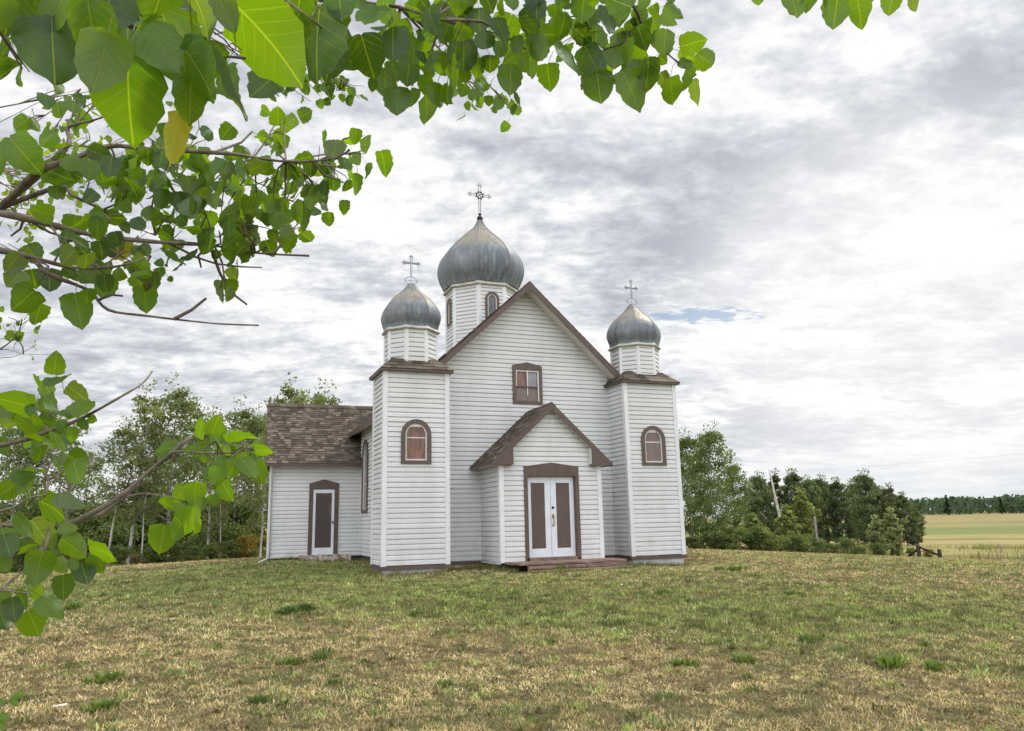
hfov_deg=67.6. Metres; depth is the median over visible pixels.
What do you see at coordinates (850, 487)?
poplar tree
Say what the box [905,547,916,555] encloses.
shrub
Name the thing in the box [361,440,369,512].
nave window
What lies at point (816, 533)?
wooden post
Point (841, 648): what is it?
weed
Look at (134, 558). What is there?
shrub
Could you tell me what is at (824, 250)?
sky
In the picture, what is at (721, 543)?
shrub
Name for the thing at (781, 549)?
shrub
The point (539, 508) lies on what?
door
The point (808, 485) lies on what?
poplar tree
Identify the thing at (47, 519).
shrub
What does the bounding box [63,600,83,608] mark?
weed
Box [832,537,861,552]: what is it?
shrub
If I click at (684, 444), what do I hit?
aspen tree
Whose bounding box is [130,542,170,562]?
shrub
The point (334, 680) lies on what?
weed
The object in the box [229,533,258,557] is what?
shrub
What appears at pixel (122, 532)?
shrub
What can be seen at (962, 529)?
ground
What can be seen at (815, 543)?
shrub
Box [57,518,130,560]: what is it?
shrub
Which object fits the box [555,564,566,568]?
weed
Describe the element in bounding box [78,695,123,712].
weed
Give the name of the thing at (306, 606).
weed
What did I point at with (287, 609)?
weed
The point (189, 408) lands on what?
aspen tree
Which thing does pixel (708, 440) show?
aspen tree
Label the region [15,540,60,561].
shrub
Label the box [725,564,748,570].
weed
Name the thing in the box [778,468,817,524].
poplar tree
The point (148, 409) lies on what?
aspen tree
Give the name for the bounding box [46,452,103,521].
tree
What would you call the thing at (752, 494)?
tree
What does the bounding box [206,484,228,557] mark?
aspen tree
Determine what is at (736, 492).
aspen tree
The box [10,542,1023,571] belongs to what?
rough grass
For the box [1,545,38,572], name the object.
shrub
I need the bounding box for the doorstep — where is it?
[299,554,350,561]
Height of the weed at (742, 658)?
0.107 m
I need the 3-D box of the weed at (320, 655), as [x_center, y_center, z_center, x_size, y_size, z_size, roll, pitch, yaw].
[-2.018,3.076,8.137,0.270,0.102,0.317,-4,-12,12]
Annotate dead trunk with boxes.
[769,469,784,544]
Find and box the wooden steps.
[505,558,633,572]
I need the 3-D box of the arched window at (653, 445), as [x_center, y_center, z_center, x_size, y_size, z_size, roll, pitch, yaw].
[3.906,2.215,21.157,0.756,1.100,0.082,3,-12,-21]
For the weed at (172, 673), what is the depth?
7.32 m
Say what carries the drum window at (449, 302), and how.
in the church
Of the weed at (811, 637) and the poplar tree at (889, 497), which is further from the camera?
the poplar tree at (889, 497)
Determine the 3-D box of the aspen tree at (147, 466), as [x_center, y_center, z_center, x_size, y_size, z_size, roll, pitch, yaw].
[-15.139,5.815,31.776,1.366,4.819,1.580,-12,-16,42]
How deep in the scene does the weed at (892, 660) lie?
7.49 m
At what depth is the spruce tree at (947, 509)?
441.54 m
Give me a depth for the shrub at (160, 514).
37.82 m
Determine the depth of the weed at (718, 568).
17.27 m
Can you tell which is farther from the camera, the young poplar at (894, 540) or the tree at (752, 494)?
the tree at (752, 494)
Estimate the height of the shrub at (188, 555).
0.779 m
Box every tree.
[0,0,918,635]
[0,399,99,523]
[0,425,57,535]
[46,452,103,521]
[62,442,110,505]
[93,380,180,564]
[98,415,145,563]
[124,372,221,556]
[125,428,184,554]
[129,447,168,562]
[159,409,213,499]
[168,405,248,557]
[205,394,268,531]
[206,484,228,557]
[229,403,269,549]
[239,424,268,556]
[249,372,314,496]
[309,378,342,404]
[679,426,723,536]
[680,421,750,540]
[683,448,712,517]
[714,457,759,548]
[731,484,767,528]
[749,470,781,546]
[765,468,788,534]
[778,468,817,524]
[795,474,829,537]
[813,473,846,542]
[822,477,856,542]
[841,481,865,544]
[845,468,897,545]
[870,482,909,542]
[893,491,921,545]
[908,504,926,544]
[943,495,951,514]
[998,496,1005,513]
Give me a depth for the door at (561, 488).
19.30 m
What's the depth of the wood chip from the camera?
6.15 m
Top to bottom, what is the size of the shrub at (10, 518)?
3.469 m
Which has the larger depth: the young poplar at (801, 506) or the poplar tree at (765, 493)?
the poplar tree at (765, 493)
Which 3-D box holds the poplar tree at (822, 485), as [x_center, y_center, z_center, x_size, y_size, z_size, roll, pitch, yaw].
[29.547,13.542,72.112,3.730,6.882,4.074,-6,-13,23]
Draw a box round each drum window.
[447,298,452,326]
[485,292,498,318]
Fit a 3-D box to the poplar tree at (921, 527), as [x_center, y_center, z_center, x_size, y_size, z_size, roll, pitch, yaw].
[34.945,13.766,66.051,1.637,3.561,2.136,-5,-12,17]
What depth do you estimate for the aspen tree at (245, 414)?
40.34 m
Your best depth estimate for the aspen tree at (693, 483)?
44.42 m
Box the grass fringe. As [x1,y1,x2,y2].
[270,555,688,576]
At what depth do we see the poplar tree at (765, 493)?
70.69 m
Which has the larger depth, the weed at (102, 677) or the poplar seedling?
the weed at (102, 677)
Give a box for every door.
[312,490,334,554]
[528,477,551,557]
[550,477,575,556]
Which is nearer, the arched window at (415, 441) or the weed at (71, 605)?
the weed at (71, 605)
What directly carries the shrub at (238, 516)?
on the ground at (962, 529)
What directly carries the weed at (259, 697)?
on the ground at (962, 529)
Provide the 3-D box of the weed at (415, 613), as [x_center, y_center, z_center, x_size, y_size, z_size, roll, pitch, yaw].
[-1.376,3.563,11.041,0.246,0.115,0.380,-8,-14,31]
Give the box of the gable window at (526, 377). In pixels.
[512,362,542,404]
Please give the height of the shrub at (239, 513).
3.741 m
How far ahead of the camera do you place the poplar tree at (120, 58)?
1.59 m
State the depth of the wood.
457.47 m
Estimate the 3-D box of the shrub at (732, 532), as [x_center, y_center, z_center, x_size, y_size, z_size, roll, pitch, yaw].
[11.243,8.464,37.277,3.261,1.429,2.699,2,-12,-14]
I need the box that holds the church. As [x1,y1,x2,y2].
[258,183,686,575]
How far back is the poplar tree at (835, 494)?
69.50 m
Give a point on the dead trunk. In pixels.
(777, 506)
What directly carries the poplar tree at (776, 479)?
on the ground at (962, 529)
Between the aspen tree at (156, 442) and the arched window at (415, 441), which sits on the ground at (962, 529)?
the aspen tree at (156, 442)
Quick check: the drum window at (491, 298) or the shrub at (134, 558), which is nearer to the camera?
the drum window at (491, 298)
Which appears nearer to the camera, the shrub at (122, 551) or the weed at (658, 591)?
the weed at (658, 591)
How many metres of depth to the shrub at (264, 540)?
35.98 m
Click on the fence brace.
(918, 550)
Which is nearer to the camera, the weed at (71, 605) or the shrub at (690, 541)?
the weed at (71, 605)
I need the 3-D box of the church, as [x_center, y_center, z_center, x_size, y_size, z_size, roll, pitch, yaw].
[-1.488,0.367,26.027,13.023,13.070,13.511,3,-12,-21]
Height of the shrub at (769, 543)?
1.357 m
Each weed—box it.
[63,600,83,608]
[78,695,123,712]
[79,669,126,684]
[146,665,191,678]
[244,691,275,703]
[273,604,304,614]
[276,654,307,665]
[297,602,317,611]
[310,650,332,661]
[322,677,344,684]
[406,609,425,616]
[432,679,454,687]
[490,702,519,716]
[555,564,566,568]
[644,689,686,700]
[655,589,670,594]
[663,656,701,666]
[712,566,722,570]
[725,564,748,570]
[729,651,760,663]
[774,589,804,595]
[797,633,822,643]
[824,642,849,652]
[872,651,911,669]
[920,658,947,670]
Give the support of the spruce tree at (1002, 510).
on the ground at (962, 529)
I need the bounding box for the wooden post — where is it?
[814,516,817,545]
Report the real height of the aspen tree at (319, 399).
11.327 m
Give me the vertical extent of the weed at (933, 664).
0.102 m
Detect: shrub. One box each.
[0,505,63,562]
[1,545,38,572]
[6,505,99,548]
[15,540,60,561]
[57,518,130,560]
[58,549,86,562]
[63,500,166,551]
[93,520,164,562]
[107,498,172,547]
[108,544,138,564]
[127,504,233,552]
[129,553,144,564]
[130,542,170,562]
[154,539,195,562]
[179,545,208,560]
[182,503,259,553]
[183,522,260,556]
[199,542,220,559]
[202,495,268,549]
[210,539,242,558]
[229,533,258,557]
[249,549,257,556]
[255,535,266,552]
[685,536,704,548]
[692,532,718,548]
[702,524,769,549]
[713,533,737,549]
[736,526,784,550]
[764,531,786,551]
[778,533,812,551]
[796,535,828,552]
[815,543,843,553]
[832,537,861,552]
[847,545,867,554]
[865,541,887,554]
[889,547,902,555]
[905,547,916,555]
[921,548,935,556]
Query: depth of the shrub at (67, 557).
29.57 m
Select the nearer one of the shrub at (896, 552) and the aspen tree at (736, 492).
the shrub at (896, 552)
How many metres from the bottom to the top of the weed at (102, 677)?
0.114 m
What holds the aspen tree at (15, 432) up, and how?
on the ground at (962, 529)
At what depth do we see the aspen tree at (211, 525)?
32.95 m
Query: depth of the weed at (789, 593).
12.77 m
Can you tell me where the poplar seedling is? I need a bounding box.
[0,691,25,729]
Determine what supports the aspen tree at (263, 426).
on the ground at (962, 529)
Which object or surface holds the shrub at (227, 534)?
on the ground at (962, 529)
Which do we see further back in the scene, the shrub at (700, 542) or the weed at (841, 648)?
the shrub at (700, 542)
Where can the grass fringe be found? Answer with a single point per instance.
(499, 569)
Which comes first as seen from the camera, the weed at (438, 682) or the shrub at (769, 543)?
the weed at (438, 682)
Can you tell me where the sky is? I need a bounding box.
[0,0,1023,523]
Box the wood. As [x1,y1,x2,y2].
[877,494,1023,514]
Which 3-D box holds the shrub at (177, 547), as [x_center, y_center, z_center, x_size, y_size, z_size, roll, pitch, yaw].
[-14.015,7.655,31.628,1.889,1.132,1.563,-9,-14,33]
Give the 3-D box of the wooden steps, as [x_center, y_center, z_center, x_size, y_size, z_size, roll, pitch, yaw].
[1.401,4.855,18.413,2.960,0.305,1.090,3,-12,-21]
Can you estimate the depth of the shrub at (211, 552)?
31.87 m
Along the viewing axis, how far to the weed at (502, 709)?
6.05 m
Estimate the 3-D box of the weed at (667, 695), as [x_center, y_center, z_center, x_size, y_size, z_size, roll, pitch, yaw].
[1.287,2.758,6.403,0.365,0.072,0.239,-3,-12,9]
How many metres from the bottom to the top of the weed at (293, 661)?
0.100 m
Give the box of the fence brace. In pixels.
[906,545,941,557]
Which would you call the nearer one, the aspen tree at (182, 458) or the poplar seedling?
the poplar seedling
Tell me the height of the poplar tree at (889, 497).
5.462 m
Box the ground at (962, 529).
[0,512,1023,730]
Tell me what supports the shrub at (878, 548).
on the ground at (962, 529)
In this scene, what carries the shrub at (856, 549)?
on the ground at (962, 529)
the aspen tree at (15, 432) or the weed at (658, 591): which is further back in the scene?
the aspen tree at (15, 432)
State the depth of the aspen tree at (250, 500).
32.90 m
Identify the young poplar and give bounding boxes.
[743,513,765,550]
[774,504,802,548]
[790,487,821,550]
[865,514,890,552]
[882,506,904,555]
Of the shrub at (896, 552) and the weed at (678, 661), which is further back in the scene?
the shrub at (896, 552)
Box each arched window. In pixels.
[401,419,430,463]
[640,426,666,465]
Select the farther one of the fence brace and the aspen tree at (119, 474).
the fence brace
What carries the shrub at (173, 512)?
on the ground at (962, 529)
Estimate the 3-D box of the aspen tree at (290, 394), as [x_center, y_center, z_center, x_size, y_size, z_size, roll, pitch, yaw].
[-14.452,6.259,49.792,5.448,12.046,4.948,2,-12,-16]
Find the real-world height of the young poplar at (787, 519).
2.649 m
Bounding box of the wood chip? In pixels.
[52,703,67,707]
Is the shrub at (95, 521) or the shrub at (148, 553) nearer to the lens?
the shrub at (148, 553)
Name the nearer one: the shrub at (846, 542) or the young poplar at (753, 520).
the shrub at (846, 542)
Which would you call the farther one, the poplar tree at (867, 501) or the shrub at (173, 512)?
the poplar tree at (867, 501)
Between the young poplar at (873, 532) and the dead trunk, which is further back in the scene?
the dead trunk
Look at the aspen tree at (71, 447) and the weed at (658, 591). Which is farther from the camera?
the aspen tree at (71, 447)
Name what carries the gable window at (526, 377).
in the church
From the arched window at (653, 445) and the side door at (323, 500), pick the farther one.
the side door at (323, 500)
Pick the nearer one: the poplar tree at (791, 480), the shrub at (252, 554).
the shrub at (252, 554)
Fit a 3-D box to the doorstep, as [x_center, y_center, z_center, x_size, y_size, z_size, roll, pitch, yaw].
[-5.957,6.197,24.342,1.580,0.365,0.548,3,-12,-21]
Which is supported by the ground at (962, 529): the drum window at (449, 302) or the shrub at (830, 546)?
the shrub at (830, 546)
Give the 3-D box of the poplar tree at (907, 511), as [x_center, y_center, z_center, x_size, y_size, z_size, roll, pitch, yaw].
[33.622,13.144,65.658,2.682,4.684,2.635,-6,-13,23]
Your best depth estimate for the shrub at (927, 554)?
35.03 m
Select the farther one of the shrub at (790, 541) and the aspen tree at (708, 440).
the aspen tree at (708, 440)
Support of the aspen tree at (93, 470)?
on the ground at (962, 529)
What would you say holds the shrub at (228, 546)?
on the ground at (962, 529)

